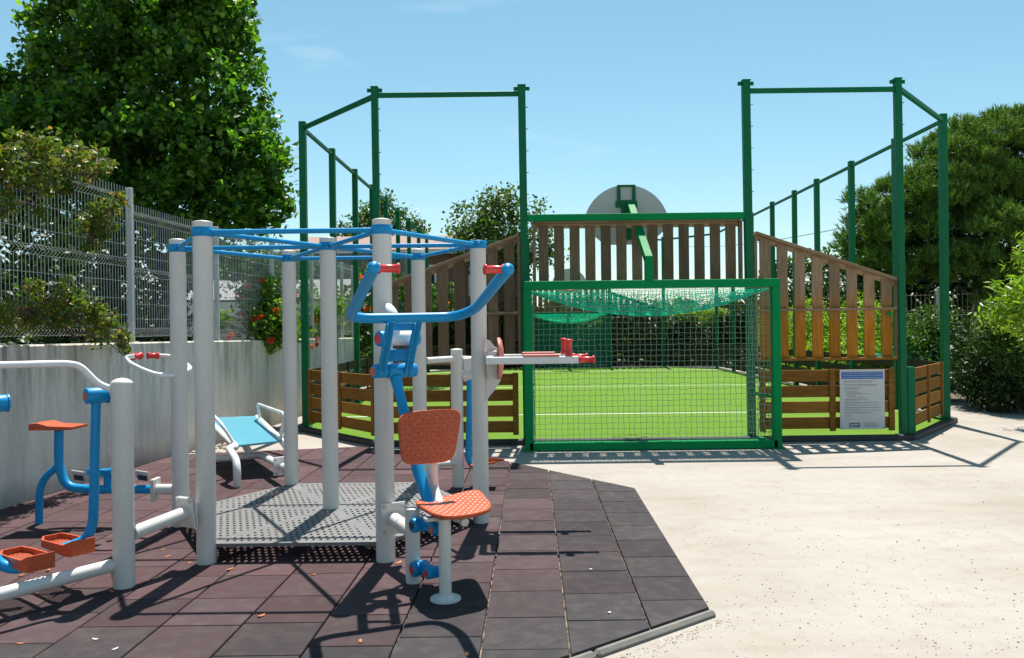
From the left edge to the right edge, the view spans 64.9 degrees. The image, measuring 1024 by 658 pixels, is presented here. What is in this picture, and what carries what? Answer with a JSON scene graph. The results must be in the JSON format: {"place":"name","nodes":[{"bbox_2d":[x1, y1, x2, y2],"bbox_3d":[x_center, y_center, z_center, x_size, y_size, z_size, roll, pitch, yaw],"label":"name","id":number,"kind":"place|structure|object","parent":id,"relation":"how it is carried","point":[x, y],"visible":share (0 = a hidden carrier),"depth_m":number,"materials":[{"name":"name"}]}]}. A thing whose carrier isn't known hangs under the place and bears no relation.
{"place":"outdoors","nodes":[
{"label":"outdoors","id":0,"kind":"place"},
{"bbox_2d":[86,339,703,368],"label":"field","id":1,"kind":"structure","parent":0,"point":[580,364],"depth_m":29.94,"materials":[{"name":"plant"}]},
{"bbox_2d":[336,188,430,236],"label":"tree","id":2,"kind":"object","parent":1,"relation":"on","point":[364,217],"visible":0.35,"depth_m":41.77,"materials":[{"name":"green plant"}]},
{"bbox_2d":[5,289,962,343],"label":"distant woodland","id":3,"kind":"object","parent":1,"relation":"on","point":[950,299],"visible":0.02,"depth_m":87.52,"materials":[{"name":"green plant"}]},
{"bbox_2d":[440,181,569,317],"bbox_3d":[-0.160,-2.117,30.899,5.061,7.136,3.210,-1,0,0],"label":"tree","id":4,"kind":"object","parent":1,"relation":"on","point":[491,229],"visible":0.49,"depth_m":30.60,"materials":[{"name":"green plant"}]},
{"bbox_2d":[432,300,811,366],"bbox_3d":[4.761,0.348,30.245,17.734,2.950,2.227,-1,0,0],"label":"dark hedge","id":5,"kind":"object","parent":1,"relation":"on","point":[674,330],"visible":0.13,"depth_m":29.84,"materials":[{"name":"green plant"}]},
{"bbox_2d":[552,295,723,359],"bbox_3d":[4.556,0.188,31.614,7.645,3.122,1.354,-1,0,0],"label":"yellow green hedge","id":6,"kind":"object","parent":1,"relation":"on","point":[654,318],"visible":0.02,"depth_m":31.54,"materials":[{"name":"green plant"}]},
{"bbox_2d":[675,307,730,365],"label":"trimmed hedge","id":7,"kind":"object","parent":1,"relation":"on","point":[692,315],"visible":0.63,"depth_m":29.33,"materials":[{"name":"green plant"}]},
{"bbox_2d":[532,294,923,348],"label":"hedge","id":8,"kind":"object","parent":1,"relation":"on","point":[721,306],"visible":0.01,"depth_m":41.03,"materials":[{"name":"green plant"}]},
{"bbox_2d":[279,235,531,342],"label":"house","id":9,"kind":"structure","parent":0,"point":[435,260],"depth_m":31.50,"materials":[{"name":"ceramic"}]},
{"bbox_2d":[429,265,436,291],"bbox_3d":[-3.423,-1.880,31.478,0.950,1.250,0.095,-1,0,0],"label":"window","id":10,"kind":"structure","parent":9,"relation":"in","point":[434,277],"depth_m":31.44,"materials":[{"name":"white paint"}]},
{"bbox_2d":[468,267,486,295],"bbox_3d":[-1.223,-1.907,31.478,0.950,1.250,0.095,-1,0,0],"label":"window","id":11,"kind":"structure","parent":9,"relation":"in","point":[468,267],"depth_m":31.44,"materials":[{"name":"white paint"}]},
{"bbox_2d":[0,0,1023,327],"label":"sky","id":12,"kind":"structure","parent":0,"point":[646,94],"materials":[{"name":"blue"}]},
{"bbox_2d":[189,366,1023,657],"bbox_3d":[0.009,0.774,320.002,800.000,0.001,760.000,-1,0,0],"label":"ground","id":13,"kind":"structure","parent":0,"point":[839,483],"depth_m":5.69,"materials":[{"name":"concrete"}]},
{"bbox_2d":[0,338,353,509],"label":"retaining wall","id":14,"kind":"structure","parent":13,"relation":"on","point":[248,375],"depth_m":8.18,"materials":[{"name":"grey concrete"}]},
{"bbox_2d":[0,156,353,344],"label":"fence","id":15,"kind":"object","parent":14,"relation":"on","point":[130,266],"visible":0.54,"depth_m":9.07,"materials":[{"name":"grey metal"}]},
{"bbox_2d":[0,125,119,221],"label":"climbing vine","id":16,"kind":"object","parent":15,"relation":"attached to","point":[43,176],"visible":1,"depth_m":6.94,"materials":[{"name":"green plant"}]},
{"bbox_2d":[0,272,135,356],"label":"climbing vine","id":17,"kind":"object","parent":15,"relation":"attached to","point":[59,310],"visible":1,"depth_m":7.21,"materials":[{"name":"green plant"}]},
{"bbox_2d":[74,190,130,254],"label":"climbing vine","id":18,"kind":"object","parent":15,"relation":"attached to","point":[88,226],"visible":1,"depth_m":7.89,"materials":[{"name":"green plant"}]},
{"bbox_2d":[214,271,311,354],"bbox_3d":[-3.734,-0.243,12.073,1.178,1.357,2.231,-1,0,0],"label":"trumpet creeper","id":19,"kind":"object","parent":15,"relation":"attached to","point":[269,322],"visible":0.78,"depth_m":12.30,"materials":[{"name":"green plant"}]},
{"bbox_2d":[296,283,359,348],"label":"trumpet creeper","id":20,"kind":"object","parent":15,"relation":"attached to","point":[316,314],"visible":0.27,"depth_m":15.21,"materials":[{"name":"green plant"}]},
{"bbox_2d":[0,447,708,657],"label":"rubber safety surface","id":21,"kind":"object","parent":13,"relation":"on","point":[342,601],"visible":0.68,"depth_m":4.61,"materials":[{"name":"rubber"}]},
{"bbox_2d":[0,360,198,601],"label":"walker machine","id":22,"kind":"object","parent":21,"relation":"on","point":[117,395],"visible":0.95,"depth_m":4.59,"materials":[{"name":"grey paint"}]},
{"bbox_2d":[28,420,171,523],"bbox_3d":[-3.100,1.116,6.168,1.152,0.819,0.232,-1,0,2],"label":"pedal machine","id":23,"kind":"object","parent":21,"relation":"on","point":[155,489],"visible":0.92,"depth_m":6.13,"materials":[{"name":"blue paint"}]},
{"bbox_2d":[215,403,298,487],"bbox_3d":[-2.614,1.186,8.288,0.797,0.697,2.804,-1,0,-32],"label":"sit up bench","id":24,"kind":"object","parent":21,"relation":"on","point":[245,433],"visible":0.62,"depth_m":8.35,"materials":[{"name":"white paint"}]},
{"bbox_2d":[168,218,488,564],"bbox_3d":[-1.380,0.403,6.074,2.402,2.200,2.111,-1,0,0],"label":"climbing station","id":25,"kind":"object","parent":21,"relation":"on","point":[211,535],"visible":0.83,"depth_m":6.02,"materials":[{"name":"grey paint"}]},
{"bbox_2d":[124,352,191,376],"bbox_3d":[-2.667,0.268,6.097,0.393,0.191,0.398,-1,0,22],"label":"looped handlebar","id":26,"kind":"object","parent":25,"relation":"attached to","point":[134,356],"visible":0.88,"depth_m":6.00,"materials":[{"name":"white paint"}]},
{"bbox_2d":[486,338,594,399],"bbox_3d":[0.201,0.297,6.036,0.785,0.473,0.610,-1,0,0],"label":"dip station","id":27,"kind":"object","parent":25,"relation":"attached to","point":[497,359],"visible":0.99,"depth_m":5.75,"materials":[{"name":"grey paint"}]},
{"bbox_2d":[346,261,513,604],"bbox_3d":[-0.505,0.588,4.449,0.790,1.815,1.361,-1,0,-13],"label":"shoulder press machine","id":28,"kind":"object","parent":21,"relation":"on","point":[429,438],"visible":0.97,"depth_m":4.62,"materials":[{"name":"white paint"}]},
{"bbox_2d":[426,348,504,488],"bbox_3d":[-0.477,0.834,7.343,0.756,1.310,0.324,-1,0,-25],"label":"leg swing machine","id":29,"kind":"object","parent":21,"relation":"on","point":[458,360],"visible":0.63,"depth_m":7.40,"materials":[{"name":"grey paint"}]},
{"bbox_2d":[390,466,650,657],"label":"joint bed","id":30,"kind":"object","parent":13,"relation":"on","point":[559,569],"depth_m":4.68,"materials":[{"name":"black rubber"}]},
{"bbox_2d":[532,312,608,366],"bbox_3d":[2.014,0.386,28.633,2.940,2.050,0.806,-1,0,0],"label":"goal","id":31,"kind":"object","parent":13,"relation":"on","point":[561,317],"visible":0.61,"depth_m":28.86,"materials":[{"name":"green paint"}]},
{"bbox_2d":[553,269,585,310],"bbox_3d":[2.114,-1.343,27.788,1.096,1.410,2.234,-1,0,19],"label":"basketball hoop","id":32,"kind":"object","parent":31,"relation":"on","point":[567,275],"visible":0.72,"depth_m":27.27,"materials":[{"name":"green paint"}]},
{"bbox_2d":[298,77,950,438],"bbox_3d":[1.827,-0.885,19.274,10.005,4.638,18.008,-1,0,0],"label":"ball court enclosure","id":33,"kind":"object","parent":13,"relation":"on","point":[905,396],"visible":0.73,"depth_m":10.79,"materials":[{"name":"green paint"}]},
{"bbox_2d":[311,367,321,412],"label":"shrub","id":34,"kind":"object","parent":33,"relation":"attached to","point":[315,395],"visible":0.24,"depth_m":12.55,"materials":[{"name":"green plant"}]},
{"bbox_2d":[308,369,374,435],"bbox_3d":[-2.389,0.992,11.198,0.060,0.802,1.954,-1,0,-39],"label":"board fence","id":35,"kind":"object","parent":33,"relation":"attached to","point":[356,408],"visible":0.66,"depth_m":10.99,"materials":[{"name":"brown wood"}]},
{"bbox_2d":[338,360,357,402],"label":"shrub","id":36,"kind":"object","parent":33,"relation":"attached to","point":[347,366],"visible":0.33,"depth_m":14.66,"materials":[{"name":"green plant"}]},
{"bbox_2d":[360,357,373,389],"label":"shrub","id":37,"kind":"object","parent":33,"relation":"attached to","point":[367,362],"visible":0.3,"depth_m":16.40,"materials":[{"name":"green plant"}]},
{"bbox_2d":[337,261,465,368],"bbox_3d":[-2.542,-0.191,19.622,1.387,2.971,4.340,-1,0,38],"label":"trumpet creeper","id":38,"kind":"object","parent":33,"relation":"attached to","point":[365,340],"visible":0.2,"depth_m":18.80,"materials":[{"name":"green plant"}]},
{"bbox_2d":[430,345,470,368],"bbox_3d":[-2.007,0.951,27.368,0.060,0.802,2.113,-1,0,42],"label":"board fence","id":39,"kind":"object","parent":33,"relation":"attached to","point":[434,348],"visible":0.17,"depth_m":26.94,"materials":[{"name":"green wood"}]},
{"bbox_2d":[393,373,518,434],"bbox_3d":[-0.763,0.975,10.398,1.697,0.802,0.060,-1,0,0],"label":"board fence","id":40,"kind":"object","parent":33,"relation":"attached to","point":[493,410],"visible":0.37,"depth_m":10.40,"materials":[{"name":"brown wood"}]},
{"bbox_2d":[392,234,521,364],"bbox_3d":[-0.784,-0.373,10.397,1.800,1.678,0.110,-1,0,0],"label":"slatted panel","id":41,"kind":"object","parent":33,"relation":"attached to","point":[457,263],"visible":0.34,"depth_m":10.40,"materials":[{"name":"brown wood"}]},
{"bbox_2d":[487,296,521,340],"bbox_3d":[-0.361,-0.418,28.197,1.780,1.677,0.110,-1,0,0],"label":"slatted panel","id":42,"kind":"object","parent":33,"relation":"attached to","point":[516,318],"visible":0.11,"depth_m":28.20,"materials":[{"name":"brown wood"}]},
{"bbox_2d":[503,344,521,365],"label":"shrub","id":43,"kind":"object","parent":33,"relation":"attached to","point":[516,346],"visible":0.02,"depth_m":28.19,"materials":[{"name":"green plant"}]},
{"bbox_2d":[532,289,606,312],"bbox_3d":[1.997,-1.026,28.195,2.670,0.875,0.110,-1,0,0],"label":"slatted panel","id":44,"kind":"object","parent":33,"relation":"attached to","point":[551,305],"visible":0.29,"depth_m":28.20,"materials":[{"name":"brown wood"}]},
{"bbox_2d":[611,293,662,339],"bbox_3d":[4.383,-0.475,28.197,1.810,1.678,0.110,-1,0,0],"label":"slatted panel","id":45,"kind":"object","parent":33,"relation":"attached to","point":[640,320],"visible":0.59,"depth_m":28.20,"materials":[{"name":"brown wood"}]},
{"bbox_2d":[532,219,742,280],"bbox_3d":[1.623,-0.981,10.425,2.710,0.875,0.110,-1,0,0],"label":"slatted panel","id":46,"kind":"object","parent":33,"relation":"attached to","point":[651,226],"visible":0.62,"depth_m":10.43,"materials":[{"name":"brown wood"}]},
{"bbox_2d":[612,342,662,364],"bbox_3d":[4.385,0.873,28.188,1.780,0.802,0.060,-1,0,0],"label":"board fence","id":47,"kind":"object","parent":33,"relation":"attached to","point":[636,356],"visible":0.82,"depth_m":28.19,"materials":[{"name":"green wood"}]},
{"bbox_2d":[665,342,714,365],"bbox_3d":[6.042,0.855,27.368,0.060,0.802,2.067,-1,0,-41],"label":"board fence","id":48,"kind":"object","parent":33,"relation":"attached to","point":[688,351],"visible":0.9,"depth_m":27.36,"materials":[{"name":"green wood"}]},
{"bbox_2d":[717,343,731,368],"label":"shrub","id":49,"kind":"object","parent":33,"relation":"attached to","point":[725,352],"visible":0.79,"depth_m":25.48,"materials":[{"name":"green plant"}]},
{"bbox_2d":[733,344,745,370],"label":"board fence","id":50,"kind":"object","parent":33,"relation":"attached to","point":[737,353],"visible":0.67,"depth_m":23.57,"materials":[{"name":"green wood"}]},
{"bbox_2d":[755,346,770,373],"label":"board fence","id":51,"kind":"object","parent":33,"relation":"attached to","point":[759,364],"visible":0.07,"depth_m":21.61,"materials":[{"name":"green wood"}]},
{"bbox_2d":[781,349,792,369],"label":"board fence","id":52,"kind":"object","parent":33,"relation":"attached to","point":[785,367],"visible":0.2,"depth_m":19.20,"materials":[{"name":"wood"}]},
{"bbox_2d":[796,350,815,385],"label":"board fence","id":53,"kind":"object","parent":33,"relation":"attached to","point":[808,364],"visible":0.42,"depth_m":17.89,"materials":[{"name":"wood"}]},
{"bbox_2d":[753,231,897,361],"bbox_3d":[4.060,-0.431,10.397,1.870,1.678,0.110,-1,0,0],"label":"slatted panel","id":54,"kind":"object","parent":33,"relation":"attached to","point":[835,265],"visible":0.87,"depth_m":10.40,"materials":[{"name":"orange wood"}]},
{"bbox_2d":[759,368,894,431],"bbox_3d":[4.066,0.917,10.398,1.736,0.802,0.060,-1,0,0],"label":"board fence","id":55,"kind":"object","parent":33,"relation":"attached to","point":[831,406],"visible":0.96,"depth_m":10.40,"materials":[{"name":"brown wood"}]},
{"bbox_2d":[839,369,884,428],"bbox_3d":[4.492,0.901,10.314,0.575,0.765,0.012,-1,0,0],"label":"notice board","id":56,"kind":"object","parent":55,"relation":"attached to","point":[862,398],"visible":1,"depth_m":10.31,"materials":[{"name":"white"}]},
{"bbox_2d":[819,352,849,385],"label":"hedge","id":57,"kind":"object","parent":33,"relation":"attached to","point":[836,365],"visible":0.19,"depth_m":16.47,"materials":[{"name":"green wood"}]},
{"bbox_2d":[854,355,892,399],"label":"hedge","id":58,"kind":"object","parent":33,"relation":"attached to","point":[883,362],"visible":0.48,"depth_m":14.44,"materials":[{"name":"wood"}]},
{"bbox_2d":[907,359,940,409],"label":"hedge","id":59,"kind":"object","parent":33,"relation":"attached to","point":[916,363],"visible":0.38,"depth_m":12.64,"materials":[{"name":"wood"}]},
{"bbox_2d":[915,362,943,424],"bbox_3d":[5.772,0.894,11.174,0.060,0.802,1.923,-1,0,38],"label":"board fence","id":60,"kind":"object","parent":33,"relation":"attached to","point":[929,398],"visible":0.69,"depth_m":11.14,"materials":[{"name":"brown wood"}]},
{"bbox_2d":[310,367,942,439],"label":"sports turf","id":61,"kind":"structure","parent":13,"relation":"on","point":[607,387],"depth_m":14.63,"materials":[{"name":"green plastic"}]},
{"bbox_2d":[365,369,897,416],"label":"turf lines","id":62,"kind":"object","parent":61,"relation":"on","point":[617,413],"visible":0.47,"depth_m":13.28,"materials":[{"name":"white paint"}]},
{"bbox_2d":[298,366,957,446],"bbox_3d":[1.854,1.399,19.278,10.186,0.075,18.150,-1,0,0],"label":"turf edging","id":63,"kind":"object","parent":13,"relation":"on","point":[928,430],"visible":0.45,"depth_m":10.21,"materials":[{"name":"black concrete"}]},
{"bbox_2d":[571,610,715,657],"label":"kerb edging","id":64,"kind":"object","parent":13,"relation":"on","point":[623,644],"visible":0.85,"depth_m":3.84,"materials":[{"name":"concrete"}]},
{"bbox_2d":[522,278,785,451],"bbox_3d":[1.695,0.432,9.981,3.160,2.050,0.690,-1,0,0],"label":"goal","id":65,"kind":"object","parent":13,"relation":"on","point":[775,395],"visible":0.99,"depth_m":9.78,"materials":[{"name":"green paint"}]},
{"bbox_2d":[586,184,666,279],"bbox_3d":[1.752,-1.301,10.793,1.083,1.410,2.054,-1,0,-21],"label":"basketball hoop","id":66,"kind":"object","parent":65,"relation":"on","point":[633,198],"visible":0.62,"depth_m":11.20,"materials":[{"name":"green paint"}]},
{"bbox_2d":[742,306,792,369],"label":"yellow green bush","id":67,"kind":"object","parent":13,"relation":"on","point":[759,341],"visible":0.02,"depth_m":23.96,"materials":[{"name":"green plant"}]},
{"bbox_2d":[781,296,828,368],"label":"yellow green bush","id":68,"kind":"object","parent":13,"relation":"on","point":[808,320],"visible":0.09,"depth_m":21.53,"materials":[{"name":"green plant"}]},
{"bbox_2d":[806,295,875,383],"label":"yellow green bush","id":69,"kind":"object","parent":13,"relation":"on","point":[826,328],"visible":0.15,"depth_m":19.26,"materials":[{"name":"green plant"}]},
{"bbox_2d":[823,290,912,369],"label":"yellow green bush","id":70,"kind":"object","parent":13,"relation":"on","point":[877,340],"visible":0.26,"depth_m":17.31,"materials":[{"name":"green plant"}]},
{"bbox_2d":[727,362,1020,404],"bbox_3d":[18.816,1.211,26.003,22.400,0.001,28.000,-1,0,0],"label":"planting bed","id":71,"kind":"object","parent":13,"relation":"on","point":[953,398],"depth_m":15.92,"materials":[{"name":"soil"}]},
{"bbox_2d":[758,245,862,298],"bbox_3d":[12.480,-1.101,32.916,4.971,4.794,2.289,-1,0,0],"label":"tree","id":72,"kind":"object","parent":71,"relation":"on","point":[808,263],"visible":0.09,"depth_m":32.71,"materials":[{"name":"green plant"}]},
{"bbox_2d":[788,266,877,367],"bbox_3d":[9.656,-0.171,25.634,2.702,3.748,7.606,-1,0,7],"label":"backing hedge","id":73,"kind":"object","parent":71,"relation":"on","point":[808,292],"visible":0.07,"depth_m":23.84,"materials":[{"name":"green plant"}]},
{"bbox_2d":[824,101,1023,367],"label":"pine tree","id":74,"kind":"object","parent":71,"relation":"on","point":[986,190],"visible":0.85,"depth_m":18.85,"materials":[{"name":"green plant"}]},
{"bbox_2d":[883,301,965,397],"bbox_3d":[8.068,0.531,15.702,1.761,2.201,2.033,-1,0,0],"label":"dense shrub","id":75,"kind":"object","parent":71,"relation":"on","point":[918,341],"visible":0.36,"depth_m":15.47,"materials":[{"name":"green plant"}]},
{"bbox_2d":[840,245,1021,365],"bbox_3d":[17.798,-0.654,23.688,16.009,4.917,3.226,-1,0,12],"label":"hedge","id":76,"kind":"object","parent":71,"relation":"on","point":[925,287],"visible":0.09,"depth_m":24.24,"materials":[{"name":"green plant"}]},
{"bbox_2d":[875,288,1021,367],"bbox_3d":[12.454,0.145,19.855,6.847,2.320,0.137,-1,0,25],"label":"fence","id":77,"kind":"object","parent":71,"relation":"on","point":[938,298],"visible":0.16,"depth_m":20.54,"materials":[{"name":"white paint"}]},
{"bbox_2d":[931,299,1023,413],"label":"dense shrub","id":78,"kind":"object","parent":13,"relation":"on","point":[978,381],"visible":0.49,"depth_m":13.54,"materials":[{"name":"green plant"}]},
{"bbox_2d":[955,297,1023,412],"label":"leafy shrub","id":79,"kind":"object","parent":13,"relation":"on","point":[997,343],"visible":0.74,"depth_m":13.05,"materials":[{"name":"green plant"}]},
{"bbox_2d":[969,231,1023,351],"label":"bright bamboo bush","id":80,"kind":"object","parent":13,"relation":"on","point":[1016,315],"visible":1,"depth_m":11.63,"materials":[{"name":"green plant"}]},
{"bbox_2d":[191,426,1022,657],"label":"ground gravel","id":81,"kind":"structure","parent":0,"point":[219,446],"depth_m":4.24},
{"bbox_2d":[689,227,848,261],"bbox_3d":[11.357,-2.460,42.217,0.116,7.456,35.633,-1,0,4],"label":"cable","id":82,"kind":"object","parent":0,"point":[791,237],"visible":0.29,"depth_m":28.55,"materials":[{"name":"black rubber"}]},
{"label":"shaded bed","id":83,"kind":"structure","parent":0,"visible":0},
{"bbox_2d":[0,191,122,344],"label":"hedge","id":84,"kind":"object","parent":83,"relation":"on","point":[43,339],"visible":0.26,"depth_m":9.41,"materials":[{"name":"green plant"}]},
{"bbox_2d":[0,232,125,344],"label":"hedge","id":85,"kind":"object","parent":83,"relation":"on","point":[2,266],"visible":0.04,"depth_m":12.70,"materials":[{"name":"green plant"}]},
{"bbox_2d":[35,232,193,342],"bbox_3d":[-5.698,0.281,11.949,2.176,3.511,3.769,-1,0,-16],"label":"hedge","id":86,"kind":"object","parent":83,"relation":"on","point":[149,338],"visible":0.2,"depth_m":11.78,"materials":[{"name":"green plant"}]},
{"bbox_2d":[0,0,298,342],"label":"broadleaf tree","id":87,"kind":"object","parent":83,"relation":"on","point":[117,48],"visible":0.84,"depth_m":12.94,"materials":[{"name":"green plant"}]},
{"bbox_2d":[213,234,319,311],"bbox_3d":[-6.146,-0.451,20.119,2.910,4.025,2.105,-1,0,0],"label":"tree","id":88,"kind":"object","parent":83,"relation":"on","point":[239,269],"visible":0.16,"depth_m":19.79,"materials":[{"name":"green plant"}]},
{"bbox_2d":[169,279,370,355],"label":"outbuilding","id":89,"kind":"structure","parent":83,"relation":"on","point":[223,337],"depth_m":22.60,"materials":[{"name":"white paint"}]},
{"bbox_2d":[162,252,406,348],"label":"grey building","id":90,"kind":"structure","parent":83,"relation":"on","point":[402,261],"depth_m":26.45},
{"bbox_2d":[319,327,370,368],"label":"mixed shrub","id":91,"kind":"object","parent":83,"relation":"on","point":[362,336],"visible":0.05,"depth_m":20.20,"materials":[{"name":"green plant"}]}
]}

